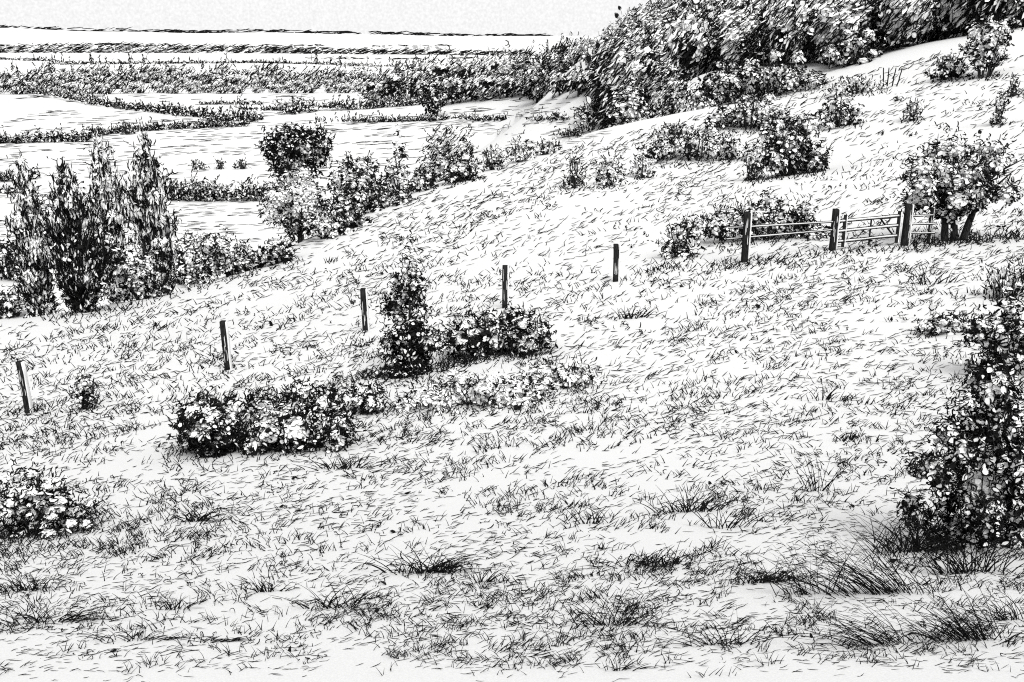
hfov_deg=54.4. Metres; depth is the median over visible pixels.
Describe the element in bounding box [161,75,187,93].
belt tree
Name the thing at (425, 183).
shrub
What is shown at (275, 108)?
hedge
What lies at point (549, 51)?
woodland tree
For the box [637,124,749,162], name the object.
shrub
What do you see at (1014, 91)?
sapling
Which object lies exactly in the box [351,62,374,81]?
belt tree
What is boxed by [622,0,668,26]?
woodland tree
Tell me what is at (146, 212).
willow tree
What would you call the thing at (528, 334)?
shrub
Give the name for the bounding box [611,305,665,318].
grass tussock
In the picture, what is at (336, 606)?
grass tussock
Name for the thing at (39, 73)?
belt tree
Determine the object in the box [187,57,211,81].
belt tree
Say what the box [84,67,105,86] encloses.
belt tree
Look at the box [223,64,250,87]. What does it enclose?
belt tree
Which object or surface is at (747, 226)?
rail fence
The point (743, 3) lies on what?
woodland tree
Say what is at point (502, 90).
valley tree
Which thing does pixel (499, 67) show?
woodland tree
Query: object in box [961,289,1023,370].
shrub
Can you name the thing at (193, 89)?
belt tree
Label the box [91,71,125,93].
belt tree
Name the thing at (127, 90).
belt tree
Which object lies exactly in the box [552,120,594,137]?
hedge
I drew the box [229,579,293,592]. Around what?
grass tussock
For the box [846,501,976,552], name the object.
grass tussock
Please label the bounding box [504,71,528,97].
valley tree
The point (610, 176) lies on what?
shrub
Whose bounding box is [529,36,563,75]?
woodland tree
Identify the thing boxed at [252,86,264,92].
belt tree
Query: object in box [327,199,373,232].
shrub
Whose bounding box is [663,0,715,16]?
woodland tree
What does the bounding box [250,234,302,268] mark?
shrub
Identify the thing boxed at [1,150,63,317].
willow tree
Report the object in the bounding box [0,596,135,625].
grass tussock
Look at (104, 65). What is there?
belt tree
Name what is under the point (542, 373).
scrub
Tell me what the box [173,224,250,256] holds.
shrub
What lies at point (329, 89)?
belt tree
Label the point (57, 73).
belt tree
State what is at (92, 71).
belt tree
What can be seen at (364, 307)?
fence post
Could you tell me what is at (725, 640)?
grass tussock
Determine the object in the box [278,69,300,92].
belt tree
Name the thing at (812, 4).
woodland tree
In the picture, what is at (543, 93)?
woodland tree
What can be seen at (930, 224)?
rail fence
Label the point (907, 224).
gate post
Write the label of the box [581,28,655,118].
woodland tree
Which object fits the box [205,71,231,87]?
belt tree
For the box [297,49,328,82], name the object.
belt tree
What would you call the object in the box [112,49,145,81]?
belt tree
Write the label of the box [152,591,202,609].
grass tussock
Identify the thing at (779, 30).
woodland tree
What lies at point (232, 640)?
grass tussock
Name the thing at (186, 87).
belt tree
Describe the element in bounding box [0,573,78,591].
grass tussock
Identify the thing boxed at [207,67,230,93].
belt tree
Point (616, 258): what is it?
fence post
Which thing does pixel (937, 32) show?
woodland tree
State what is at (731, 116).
shrub
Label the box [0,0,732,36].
sky
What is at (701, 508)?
grass tussock
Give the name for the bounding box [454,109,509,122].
hedge
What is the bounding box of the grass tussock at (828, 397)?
[806,382,844,400]
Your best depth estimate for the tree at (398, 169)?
109.48 m
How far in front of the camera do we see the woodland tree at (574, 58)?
312.63 m
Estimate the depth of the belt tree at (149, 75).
946.21 m
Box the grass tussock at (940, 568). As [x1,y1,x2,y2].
[906,518,1023,574]
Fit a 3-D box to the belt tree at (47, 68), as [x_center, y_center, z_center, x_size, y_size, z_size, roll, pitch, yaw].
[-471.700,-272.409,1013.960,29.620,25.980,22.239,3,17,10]
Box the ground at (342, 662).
[0,24,1023,681]
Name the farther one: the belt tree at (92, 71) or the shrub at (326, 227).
the belt tree at (92, 71)
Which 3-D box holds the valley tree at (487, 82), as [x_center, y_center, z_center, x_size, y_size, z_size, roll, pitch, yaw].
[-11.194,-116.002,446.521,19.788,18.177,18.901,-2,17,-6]
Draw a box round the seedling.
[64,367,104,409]
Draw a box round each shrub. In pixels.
[0,229,25,281]
[0,286,36,318]
[0,457,103,538]
[110,247,172,302]
[162,365,366,457]
[166,242,220,287]
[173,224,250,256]
[192,238,264,280]
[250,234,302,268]
[299,208,357,239]
[312,376,389,415]
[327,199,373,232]
[329,170,417,213]
[402,166,438,191]
[432,151,483,184]
[434,301,556,359]
[471,143,510,170]
[506,125,534,161]
[531,136,558,154]
[571,97,603,124]
[589,146,626,186]
[629,144,657,177]
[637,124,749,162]
[647,214,706,258]
[650,119,702,136]
[683,86,720,111]
[689,187,830,244]
[695,59,745,106]
[700,42,833,102]
[703,92,800,129]
[744,113,833,178]
[814,89,864,127]
[816,22,891,68]
[822,74,886,94]
[889,346,1023,552]
[899,98,925,120]
[914,304,981,336]
[924,49,973,81]
[958,8,1022,78]
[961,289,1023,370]
[980,258,1023,298]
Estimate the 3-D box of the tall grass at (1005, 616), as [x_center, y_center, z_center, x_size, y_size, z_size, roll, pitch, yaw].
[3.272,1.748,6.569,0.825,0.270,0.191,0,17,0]
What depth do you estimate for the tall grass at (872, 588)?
7.46 m
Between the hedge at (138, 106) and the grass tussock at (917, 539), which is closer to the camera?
the grass tussock at (917, 539)
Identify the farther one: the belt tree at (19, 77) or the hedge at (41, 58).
the hedge at (41, 58)
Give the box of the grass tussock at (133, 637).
[81,617,213,642]
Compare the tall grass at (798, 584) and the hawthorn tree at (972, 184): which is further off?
the hawthorn tree at (972, 184)
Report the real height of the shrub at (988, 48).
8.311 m
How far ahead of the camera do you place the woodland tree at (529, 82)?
394.47 m
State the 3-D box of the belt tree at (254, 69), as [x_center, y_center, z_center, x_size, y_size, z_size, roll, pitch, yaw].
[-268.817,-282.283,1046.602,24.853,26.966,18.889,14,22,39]
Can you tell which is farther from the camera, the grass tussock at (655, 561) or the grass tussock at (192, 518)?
the grass tussock at (192, 518)
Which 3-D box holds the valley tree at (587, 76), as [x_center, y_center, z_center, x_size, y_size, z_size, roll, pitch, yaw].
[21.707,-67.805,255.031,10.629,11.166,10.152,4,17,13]
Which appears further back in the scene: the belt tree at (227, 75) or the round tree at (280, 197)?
the belt tree at (227, 75)
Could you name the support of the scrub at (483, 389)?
on the ground at (342, 662)
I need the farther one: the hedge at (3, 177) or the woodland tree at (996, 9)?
the hedge at (3, 177)
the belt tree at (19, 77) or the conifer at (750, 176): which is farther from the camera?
the belt tree at (19, 77)
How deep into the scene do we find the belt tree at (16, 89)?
754.32 m
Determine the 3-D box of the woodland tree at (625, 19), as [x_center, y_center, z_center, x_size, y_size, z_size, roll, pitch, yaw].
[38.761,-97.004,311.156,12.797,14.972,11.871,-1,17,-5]
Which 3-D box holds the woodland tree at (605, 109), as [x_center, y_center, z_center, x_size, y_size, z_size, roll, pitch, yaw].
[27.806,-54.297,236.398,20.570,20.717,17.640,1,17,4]
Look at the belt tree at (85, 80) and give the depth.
846.03 m
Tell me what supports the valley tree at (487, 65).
on the ground at (342, 662)
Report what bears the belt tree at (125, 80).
on the ground at (342, 662)
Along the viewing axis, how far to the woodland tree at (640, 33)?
256.80 m
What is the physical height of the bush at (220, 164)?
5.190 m
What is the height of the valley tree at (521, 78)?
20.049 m
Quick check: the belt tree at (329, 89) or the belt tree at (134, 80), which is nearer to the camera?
the belt tree at (329, 89)
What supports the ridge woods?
on the ground at (342, 662)
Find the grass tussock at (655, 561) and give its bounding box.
[580,540,753,570]
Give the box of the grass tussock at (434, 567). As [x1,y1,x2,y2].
[339,542,513,575]
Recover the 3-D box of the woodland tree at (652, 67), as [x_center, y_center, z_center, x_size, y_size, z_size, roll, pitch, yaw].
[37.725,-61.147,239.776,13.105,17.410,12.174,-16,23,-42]
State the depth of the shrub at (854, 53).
162.21 m
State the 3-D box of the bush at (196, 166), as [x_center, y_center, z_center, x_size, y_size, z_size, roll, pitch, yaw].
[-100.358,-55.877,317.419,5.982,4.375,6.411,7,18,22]
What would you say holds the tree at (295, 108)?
on the ground at (342, 662)
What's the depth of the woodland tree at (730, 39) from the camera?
176.49 m
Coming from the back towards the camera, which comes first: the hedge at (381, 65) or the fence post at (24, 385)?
the hedge at (381, 65)
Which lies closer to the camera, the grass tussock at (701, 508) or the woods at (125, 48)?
the grass tussock at (701, 508)
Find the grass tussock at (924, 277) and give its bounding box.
[907,264,974,284]
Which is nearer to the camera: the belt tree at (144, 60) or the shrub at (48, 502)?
the shrub at (48, 502)
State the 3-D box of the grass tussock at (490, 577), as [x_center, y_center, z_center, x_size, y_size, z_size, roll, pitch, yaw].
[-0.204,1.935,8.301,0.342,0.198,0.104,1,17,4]
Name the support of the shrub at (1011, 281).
on the ground at (342, 662)
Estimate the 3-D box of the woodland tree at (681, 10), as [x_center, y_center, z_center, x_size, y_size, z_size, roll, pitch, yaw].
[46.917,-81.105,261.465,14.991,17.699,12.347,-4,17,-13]
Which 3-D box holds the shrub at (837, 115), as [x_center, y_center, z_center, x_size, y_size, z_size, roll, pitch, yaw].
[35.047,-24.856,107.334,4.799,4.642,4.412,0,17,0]
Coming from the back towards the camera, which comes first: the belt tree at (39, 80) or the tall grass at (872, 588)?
the belt tree at (39, 80)
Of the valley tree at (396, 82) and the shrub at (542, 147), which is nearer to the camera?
the shrub at (542, 147)
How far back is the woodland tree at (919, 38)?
178.00 m
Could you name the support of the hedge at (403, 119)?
on the ground at (342, 662)
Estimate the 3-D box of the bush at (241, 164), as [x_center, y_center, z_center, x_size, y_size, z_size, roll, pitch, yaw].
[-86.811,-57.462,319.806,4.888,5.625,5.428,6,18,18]
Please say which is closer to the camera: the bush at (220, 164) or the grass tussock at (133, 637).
the grass tussock at (133, 637)
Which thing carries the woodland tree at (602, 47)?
on the ground at (342, 662)
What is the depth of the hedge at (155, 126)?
445.84 m
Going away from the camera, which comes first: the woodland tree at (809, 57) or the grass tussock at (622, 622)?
the grass tussock at (622, 622)
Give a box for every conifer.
[562,144,586,188]
[742,148,763,180]
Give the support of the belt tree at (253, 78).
on the ground at (342, 662)
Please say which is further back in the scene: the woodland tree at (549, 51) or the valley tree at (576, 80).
the woodland tree at (549, 51)
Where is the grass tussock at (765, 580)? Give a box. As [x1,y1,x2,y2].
[716,554,814,584]
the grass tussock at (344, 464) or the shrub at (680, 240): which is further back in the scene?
the shrub at (680, 240)
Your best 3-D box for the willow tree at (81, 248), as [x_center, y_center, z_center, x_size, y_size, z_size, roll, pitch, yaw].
[-21.996,-5.105,50.358,4.063,8.497,3.985,0,17,0]
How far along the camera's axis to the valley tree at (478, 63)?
539.61 m
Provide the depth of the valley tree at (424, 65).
598.51 m
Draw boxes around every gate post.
[829,208,840,249]
[900,204,913,245]
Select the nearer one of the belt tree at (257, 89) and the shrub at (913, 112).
the shrub at (913, 112)
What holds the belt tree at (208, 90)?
on the ground at (342, 662)
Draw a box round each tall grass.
[720,518,961,598]
[723,524,868,594]
[776,586,1004,648]
[876,577,1001,642]
[945,584,1023,621]
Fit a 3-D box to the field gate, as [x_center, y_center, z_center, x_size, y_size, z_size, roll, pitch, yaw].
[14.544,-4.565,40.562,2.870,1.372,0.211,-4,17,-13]
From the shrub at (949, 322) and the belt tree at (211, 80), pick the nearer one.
the shrub at (949, 322)
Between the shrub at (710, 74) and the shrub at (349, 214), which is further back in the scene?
the shrub at (710, 74)
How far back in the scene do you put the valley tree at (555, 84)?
271.36 m
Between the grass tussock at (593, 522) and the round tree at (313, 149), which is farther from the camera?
the round tree at (313, 149)
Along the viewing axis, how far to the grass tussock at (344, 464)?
15.26 m
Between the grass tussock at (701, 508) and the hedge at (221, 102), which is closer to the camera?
the grass tussock at (701, 508)
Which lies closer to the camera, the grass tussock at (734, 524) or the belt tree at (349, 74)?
the grass tussock at (734, 524)
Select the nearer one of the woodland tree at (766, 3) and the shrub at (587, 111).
the woodland tree at (766, 3)
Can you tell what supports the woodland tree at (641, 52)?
on the ground at (342, 662)
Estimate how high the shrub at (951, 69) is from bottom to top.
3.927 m
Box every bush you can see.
[186,159,209,169]
[213,156,226,169]
[232,154,247,168]
[551,111,561,119]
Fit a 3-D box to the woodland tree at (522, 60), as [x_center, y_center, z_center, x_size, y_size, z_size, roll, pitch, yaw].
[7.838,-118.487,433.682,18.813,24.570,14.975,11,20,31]
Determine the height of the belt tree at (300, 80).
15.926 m
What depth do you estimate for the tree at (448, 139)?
111.66 m
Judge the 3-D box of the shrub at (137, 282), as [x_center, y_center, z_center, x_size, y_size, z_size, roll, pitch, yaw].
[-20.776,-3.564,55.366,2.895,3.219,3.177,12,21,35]
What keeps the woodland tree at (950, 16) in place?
on the ground at (342, 662)
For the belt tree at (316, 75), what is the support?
on the ground at (342, 662)
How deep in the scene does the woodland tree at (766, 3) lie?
181.38 m
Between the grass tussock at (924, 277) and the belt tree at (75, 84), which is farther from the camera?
the belt tree at (75, 84)
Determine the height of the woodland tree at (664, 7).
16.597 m
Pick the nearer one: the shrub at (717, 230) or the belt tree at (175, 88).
the shrub at (717, 230)
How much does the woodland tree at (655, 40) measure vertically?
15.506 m
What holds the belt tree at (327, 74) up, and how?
on the ground at (342, 662)
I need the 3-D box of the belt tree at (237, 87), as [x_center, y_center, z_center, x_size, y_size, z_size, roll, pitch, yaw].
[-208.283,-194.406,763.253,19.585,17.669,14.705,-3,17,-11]
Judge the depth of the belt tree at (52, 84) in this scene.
844.85 m
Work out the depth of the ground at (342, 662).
20.30 m
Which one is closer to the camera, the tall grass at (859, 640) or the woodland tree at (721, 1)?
the tall grass at (859, 640)
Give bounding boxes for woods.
[0,25,552,35]
[0,41,525,64]
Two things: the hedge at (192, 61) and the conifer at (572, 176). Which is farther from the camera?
the hedge at (192, 61)
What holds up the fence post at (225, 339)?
on the ground at (342, 662)
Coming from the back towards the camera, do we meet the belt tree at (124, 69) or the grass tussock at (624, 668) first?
the belt tree at (124, 69)
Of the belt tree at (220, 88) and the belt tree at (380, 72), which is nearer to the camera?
the belt tree at (220, 88)
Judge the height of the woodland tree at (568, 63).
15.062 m
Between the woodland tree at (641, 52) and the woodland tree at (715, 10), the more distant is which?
the woodland tree at (715, 10)
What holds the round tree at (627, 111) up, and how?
on the ground at (342, 662)
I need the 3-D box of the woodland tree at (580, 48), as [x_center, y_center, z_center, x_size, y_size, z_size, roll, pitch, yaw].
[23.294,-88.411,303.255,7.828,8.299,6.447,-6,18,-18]
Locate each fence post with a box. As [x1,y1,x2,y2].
[16,360,33,412]
[219,320,232,369]
[360,288,369,330]
[502,265,508,307]
[613,244,620,281]
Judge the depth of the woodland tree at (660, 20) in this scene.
263.10 m
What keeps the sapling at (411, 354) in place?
on the ground at (342, 662)
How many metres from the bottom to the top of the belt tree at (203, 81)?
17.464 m
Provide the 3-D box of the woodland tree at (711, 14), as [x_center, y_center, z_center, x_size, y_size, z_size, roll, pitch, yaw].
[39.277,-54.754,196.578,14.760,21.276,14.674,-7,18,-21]
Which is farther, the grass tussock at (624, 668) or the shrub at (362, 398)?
the shrub at (362, 398)
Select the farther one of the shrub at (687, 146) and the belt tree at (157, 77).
the belt tree at (157, 77)
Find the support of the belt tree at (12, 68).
on the ground at (342, 662)
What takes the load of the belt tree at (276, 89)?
on the ground at (342, 662)
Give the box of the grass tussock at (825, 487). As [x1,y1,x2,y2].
[784,447,850,491]
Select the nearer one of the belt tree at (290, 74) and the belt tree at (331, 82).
the belt tree at (331, 82)
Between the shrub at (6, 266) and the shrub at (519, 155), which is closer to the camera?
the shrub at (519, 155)
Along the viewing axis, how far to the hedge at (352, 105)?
498.20 m
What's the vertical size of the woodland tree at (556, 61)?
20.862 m
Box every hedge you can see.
[0,51,63,61]
[0,80,257,121]
[0,123,92,143]
[0,159,40,181]
[0,182,14,193]
[58,52,359,64]
[83,108,252,136]
[163,168,270,201]
[199,93,265,104]
[203,106,263,121]
[234,96,318,111]
[300,90,430,109]
[315,110,454,122]
[336,56,446,66]
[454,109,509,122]
[525,106,570,123]
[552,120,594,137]
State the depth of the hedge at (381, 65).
1538.91 m
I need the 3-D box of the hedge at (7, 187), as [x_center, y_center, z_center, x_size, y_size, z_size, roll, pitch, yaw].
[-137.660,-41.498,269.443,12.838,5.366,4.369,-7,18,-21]
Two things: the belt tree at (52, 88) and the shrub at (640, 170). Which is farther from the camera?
the belt tree at (52, 88)
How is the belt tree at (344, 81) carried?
on the ground at (342, 662)
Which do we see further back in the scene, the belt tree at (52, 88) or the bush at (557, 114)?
the belt tree at (52, 88)
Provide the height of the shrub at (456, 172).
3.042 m
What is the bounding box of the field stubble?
[0,94,605,252]
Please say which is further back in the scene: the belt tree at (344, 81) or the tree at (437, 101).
the belt tree at (344, 81)
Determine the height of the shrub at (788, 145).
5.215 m
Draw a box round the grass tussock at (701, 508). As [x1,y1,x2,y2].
[634,485,740,512]
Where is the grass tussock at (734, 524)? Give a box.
[680,496,777,528]
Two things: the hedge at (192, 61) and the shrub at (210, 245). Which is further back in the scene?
the hedge at (192, 61)
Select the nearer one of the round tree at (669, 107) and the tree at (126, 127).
the round tree at (669, 107)
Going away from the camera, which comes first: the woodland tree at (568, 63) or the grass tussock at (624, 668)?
the grass tussock at (624, 668)
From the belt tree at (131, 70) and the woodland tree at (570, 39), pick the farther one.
the belt tree at (131, 70)
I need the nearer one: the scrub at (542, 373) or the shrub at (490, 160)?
the scrub at (542, 373)
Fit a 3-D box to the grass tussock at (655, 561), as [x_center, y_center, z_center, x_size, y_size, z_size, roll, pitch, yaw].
[1.345,1.906,8.704,1.568,0.301,0.383,0,17,0]
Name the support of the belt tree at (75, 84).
on the ground at (342, 662)
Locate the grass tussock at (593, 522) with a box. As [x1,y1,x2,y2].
[555,503,623,523]
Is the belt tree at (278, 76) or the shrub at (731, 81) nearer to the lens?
the shrub at (731, 81)
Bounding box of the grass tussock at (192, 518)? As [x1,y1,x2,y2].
[172,502,234,521]
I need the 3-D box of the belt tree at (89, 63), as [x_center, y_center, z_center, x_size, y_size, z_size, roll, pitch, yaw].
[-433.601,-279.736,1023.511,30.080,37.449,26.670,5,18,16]
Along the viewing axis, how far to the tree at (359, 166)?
91.98 m
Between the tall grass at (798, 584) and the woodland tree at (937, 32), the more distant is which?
the woodland tree at (937, 32)
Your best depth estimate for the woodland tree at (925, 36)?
197.03 m
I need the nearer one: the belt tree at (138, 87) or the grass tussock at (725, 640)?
the grass tussock at (725, 640)
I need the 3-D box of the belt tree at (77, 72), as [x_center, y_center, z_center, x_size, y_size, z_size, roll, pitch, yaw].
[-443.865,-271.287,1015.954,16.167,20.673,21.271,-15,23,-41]
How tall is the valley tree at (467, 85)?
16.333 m
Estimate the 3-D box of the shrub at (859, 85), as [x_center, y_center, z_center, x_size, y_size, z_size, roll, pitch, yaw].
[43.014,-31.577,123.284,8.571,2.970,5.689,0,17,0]
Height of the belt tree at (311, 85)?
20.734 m
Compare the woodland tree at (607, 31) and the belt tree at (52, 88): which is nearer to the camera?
the woodland tree at (607, 31)
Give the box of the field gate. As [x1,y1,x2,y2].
[838,211,902,246]
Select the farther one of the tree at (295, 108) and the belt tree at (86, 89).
the belt tree at (86, 89)
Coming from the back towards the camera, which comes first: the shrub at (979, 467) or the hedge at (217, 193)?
the hedge at (217, 193)
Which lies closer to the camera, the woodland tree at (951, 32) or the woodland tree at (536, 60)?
the woodland tree at (951, 32)
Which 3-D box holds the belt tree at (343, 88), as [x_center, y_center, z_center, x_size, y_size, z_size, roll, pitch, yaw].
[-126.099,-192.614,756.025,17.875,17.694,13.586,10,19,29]
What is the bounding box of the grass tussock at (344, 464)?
[294,449,392,470]
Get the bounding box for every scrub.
[396,366,556,415]
[522,356,607,390]
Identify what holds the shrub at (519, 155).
on the ground at (342, 662)
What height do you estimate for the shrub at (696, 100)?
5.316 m
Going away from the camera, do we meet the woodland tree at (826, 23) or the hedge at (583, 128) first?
the woodland tree at (826, 23)
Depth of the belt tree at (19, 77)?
828.13 m
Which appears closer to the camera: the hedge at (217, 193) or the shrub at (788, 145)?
the shrub at (788, 145)
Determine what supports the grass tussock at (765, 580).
on the ground at (342, 662)
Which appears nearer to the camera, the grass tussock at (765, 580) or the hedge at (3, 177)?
the grass tussock at (765, 580)
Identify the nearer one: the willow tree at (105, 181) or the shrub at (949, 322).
the shrub at (949, 322)
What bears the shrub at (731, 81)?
on the ground at (342, 662)
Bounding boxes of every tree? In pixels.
[0,65,31,94]
[0,70,9,84]
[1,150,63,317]
[5,71,33,83]
[6,59,22,79]
[20,62,50,84]
[20,68,54,93]
[27,156,123,312]
[32,61,58,75]
[41,62,62,88]
[45,62,69,82]
[50,86,62,92]
[53,71,73,87]
[62,73,85,93]
[67,71,96,88]
[70,65,83,76]
[71,123,135,303]
[72,53,103,74]
[79,65,111,79]
[79,77,96,93]
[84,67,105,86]
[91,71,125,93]
[96,63,112,73]
[101,58,131,88]
[111,119,186,293]
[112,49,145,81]
[114,59,135,76]
[119,86,132,93]
[119,121,136,133]
[127,74,149,93]
[127,75,144,87]
[134,50,159,76]
[134,62,160,82]
[148,72,168,92]
[151,71,176,83]
[152,66,168,79]
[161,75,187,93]
[163,61,191,78]
[178,72,189,83]
[182,75,193,88]
[186,84,203,93]
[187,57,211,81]
[190,73,211,87]
[199,79,214,92]
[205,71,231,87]
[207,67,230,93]
[209,59,235,75]
[217,70,236,83]
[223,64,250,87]
[228,76,251,93]
[244,59,262,78]
[248,69,265,87]
[249,65,262,83]
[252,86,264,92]
[254,116,335,239]
[255,57,287,82]
[256,160,341,242]
[258,64,291,88]
[267,77,284,92]
[269,67,299,83]
[275,96,305,114]
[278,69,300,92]
[291,74,305,85]
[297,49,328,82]
[298,72,325,92]
[307,72,324,88]
[320,65,346,81]
[322,71,343,86]
[323,85,335,92]
[326,150,394,212]
[332,76,355,92]
[334,66,360,81]
[336,78,351,87]
[350,68,363,91]
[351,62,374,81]
[359,67,391,102]
[366,65,422,100]
[366,68,382,81]
[381,124,413,198]
[388,61,430,97]
[389,59,415,77]
[399,53,438,76]
[412,68,443,97]
[415,122,479,182]
[418,76,448,115]
[423,45,463,84]
[437,55,481,82]
[437,71,467,105]
[453,71,481,103]
[460,51,493,77]
[464,61,508,101]
[477,40,522,80]
[482,70,517,98]
[491,59,511,75]
[497,55,517,80]
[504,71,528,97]
[506,40,536,79]
[511,57,542,99]
[519,56,542,104]
[528,49,543,80]
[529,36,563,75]
[530,36,566,92]
[533,31,571,93]
[534,54,549,101]
[535,39,568,85]
[537,67,578,98]
[559,33,583,71]
[559,59,594,98]
[562,39,585,68]
[564,36,588,66]
[576,37,597,58]
[578,56,604,95]
[579,37,595,63]
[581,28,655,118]
[582,32,610,69]
[586,67,660,128]
[587,21,656,90]
[591,30,616,66]
[598,23,615,41]
[601,78,656,126]
[608,13,656,49]
[615,6,636,27]
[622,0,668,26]
[636,0,683,27]
[637,0,686,35]
[642,20,668,69]
[642,48,697,117]
[643,0,670,9]
[643,0,725,89]
[644,50,667,101]
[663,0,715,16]
[669,0,713,26]
[682,1,722,25]
[693,8,732,70]
[694,0,725,15]
[699,0,728,12]
[701,0,764,68]
[703,0,768,68]
[712,0,753,24]
[746,0,820,65]
[751,0,796,65]
[752,0,814,63]
[798,52,819,62]
[799,0,885,65]
[806,0,877,62]
[867,0,907,51]
[867,0,953,51]
[892,121,1022,240]
[893,23,955,46]
[911,31,940,42]
[923,29,969,42]
[927,0,1002,40]
[930,27,970,39]
[950,0,1023,32]
[953,1,1012,34]
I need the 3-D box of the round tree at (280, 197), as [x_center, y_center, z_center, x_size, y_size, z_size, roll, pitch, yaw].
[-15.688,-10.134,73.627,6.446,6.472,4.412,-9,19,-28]
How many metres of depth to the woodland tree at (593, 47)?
260.93 m
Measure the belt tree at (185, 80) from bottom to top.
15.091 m
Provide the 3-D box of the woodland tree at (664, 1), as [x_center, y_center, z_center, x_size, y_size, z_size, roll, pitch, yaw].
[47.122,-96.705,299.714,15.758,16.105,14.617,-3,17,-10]
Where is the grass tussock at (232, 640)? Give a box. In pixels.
[187,629,248,642]
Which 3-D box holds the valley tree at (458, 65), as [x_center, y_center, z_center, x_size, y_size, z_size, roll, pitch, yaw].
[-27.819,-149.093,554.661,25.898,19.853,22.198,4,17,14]
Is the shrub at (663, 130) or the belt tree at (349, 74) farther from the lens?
the belt tree at (349, 74)
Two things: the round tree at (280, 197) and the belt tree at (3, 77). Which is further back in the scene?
the belt tree at (3, 77)
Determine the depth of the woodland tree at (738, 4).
267.33 m
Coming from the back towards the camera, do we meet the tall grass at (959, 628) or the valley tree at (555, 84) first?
the valley tree at (555, 84)
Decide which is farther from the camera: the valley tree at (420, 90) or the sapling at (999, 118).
the valley tree at (420, 90)
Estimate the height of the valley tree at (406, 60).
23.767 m
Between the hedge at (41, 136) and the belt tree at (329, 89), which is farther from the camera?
the belt tree at (329, 89)
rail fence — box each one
[726,212,832,262]
[909,208,935,243]
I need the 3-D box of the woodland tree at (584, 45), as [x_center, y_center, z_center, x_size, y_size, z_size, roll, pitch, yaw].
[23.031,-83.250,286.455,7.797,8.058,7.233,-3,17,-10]
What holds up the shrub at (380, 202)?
on the ground at (342, 662)
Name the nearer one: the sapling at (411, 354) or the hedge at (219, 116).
the sapling at (411, 354)
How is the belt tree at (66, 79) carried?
on the ground at (342, 662)
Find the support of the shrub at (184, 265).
on the ground at (342, 662)
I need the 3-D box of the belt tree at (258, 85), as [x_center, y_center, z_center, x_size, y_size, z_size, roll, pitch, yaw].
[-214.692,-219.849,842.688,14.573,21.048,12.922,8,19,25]
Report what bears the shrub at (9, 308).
on the ground at (342, 662)
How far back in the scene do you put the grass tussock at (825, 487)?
12.28 m
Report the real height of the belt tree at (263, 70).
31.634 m
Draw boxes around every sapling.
[374,230,444,378]
[989,86,1013,125]
[1006,73,1021,96]
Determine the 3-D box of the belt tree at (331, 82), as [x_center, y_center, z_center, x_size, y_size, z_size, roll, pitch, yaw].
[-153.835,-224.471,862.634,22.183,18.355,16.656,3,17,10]
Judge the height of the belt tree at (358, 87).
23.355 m
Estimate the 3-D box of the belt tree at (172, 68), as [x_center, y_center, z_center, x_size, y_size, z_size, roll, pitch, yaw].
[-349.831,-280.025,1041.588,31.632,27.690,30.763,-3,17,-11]
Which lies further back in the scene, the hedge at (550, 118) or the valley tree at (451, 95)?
the valley tree at (451, 95)
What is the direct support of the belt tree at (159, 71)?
on the ground at (342, 662)
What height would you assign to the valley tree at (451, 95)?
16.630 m
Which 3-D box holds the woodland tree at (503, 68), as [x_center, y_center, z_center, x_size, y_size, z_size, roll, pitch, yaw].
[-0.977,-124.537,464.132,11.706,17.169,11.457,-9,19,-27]
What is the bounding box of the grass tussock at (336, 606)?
[271,579,403,608]
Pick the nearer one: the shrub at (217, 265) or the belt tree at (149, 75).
the shrub at (217, 265)
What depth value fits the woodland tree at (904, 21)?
161.11 m
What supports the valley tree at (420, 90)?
on the ground at (342, 662)
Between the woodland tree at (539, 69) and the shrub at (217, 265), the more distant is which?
the woodland tree at (539, 69)
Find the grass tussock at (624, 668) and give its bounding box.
[603,658,652,670]
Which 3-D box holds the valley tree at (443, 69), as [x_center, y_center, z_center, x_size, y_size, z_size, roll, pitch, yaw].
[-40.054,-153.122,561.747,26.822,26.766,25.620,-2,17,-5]
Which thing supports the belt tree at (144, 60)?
on the ground at (342, 662)
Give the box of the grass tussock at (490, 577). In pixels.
[470,566,506,581]
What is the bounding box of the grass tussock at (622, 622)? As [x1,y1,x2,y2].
[550,590,680,626]
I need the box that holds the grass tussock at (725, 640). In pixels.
[647,608,808,646]
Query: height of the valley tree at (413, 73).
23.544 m
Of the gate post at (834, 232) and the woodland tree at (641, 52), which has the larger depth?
the woodland tree at (641, 52)
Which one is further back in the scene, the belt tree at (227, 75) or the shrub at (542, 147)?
the belt tree at (227, 75)
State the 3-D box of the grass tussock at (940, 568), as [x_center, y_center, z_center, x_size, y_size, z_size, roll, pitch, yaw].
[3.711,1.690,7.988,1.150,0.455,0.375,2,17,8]
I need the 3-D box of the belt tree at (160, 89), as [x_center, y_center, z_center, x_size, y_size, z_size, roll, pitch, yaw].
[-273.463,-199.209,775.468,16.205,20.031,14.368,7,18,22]
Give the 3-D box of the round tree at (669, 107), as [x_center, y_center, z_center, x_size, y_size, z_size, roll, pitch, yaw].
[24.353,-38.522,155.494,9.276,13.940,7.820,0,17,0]
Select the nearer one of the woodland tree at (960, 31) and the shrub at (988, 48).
the shrub at (988, 48)
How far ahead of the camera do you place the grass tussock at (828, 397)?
18.62 m
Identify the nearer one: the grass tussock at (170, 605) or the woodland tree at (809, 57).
the grass tussock at (170, 605)

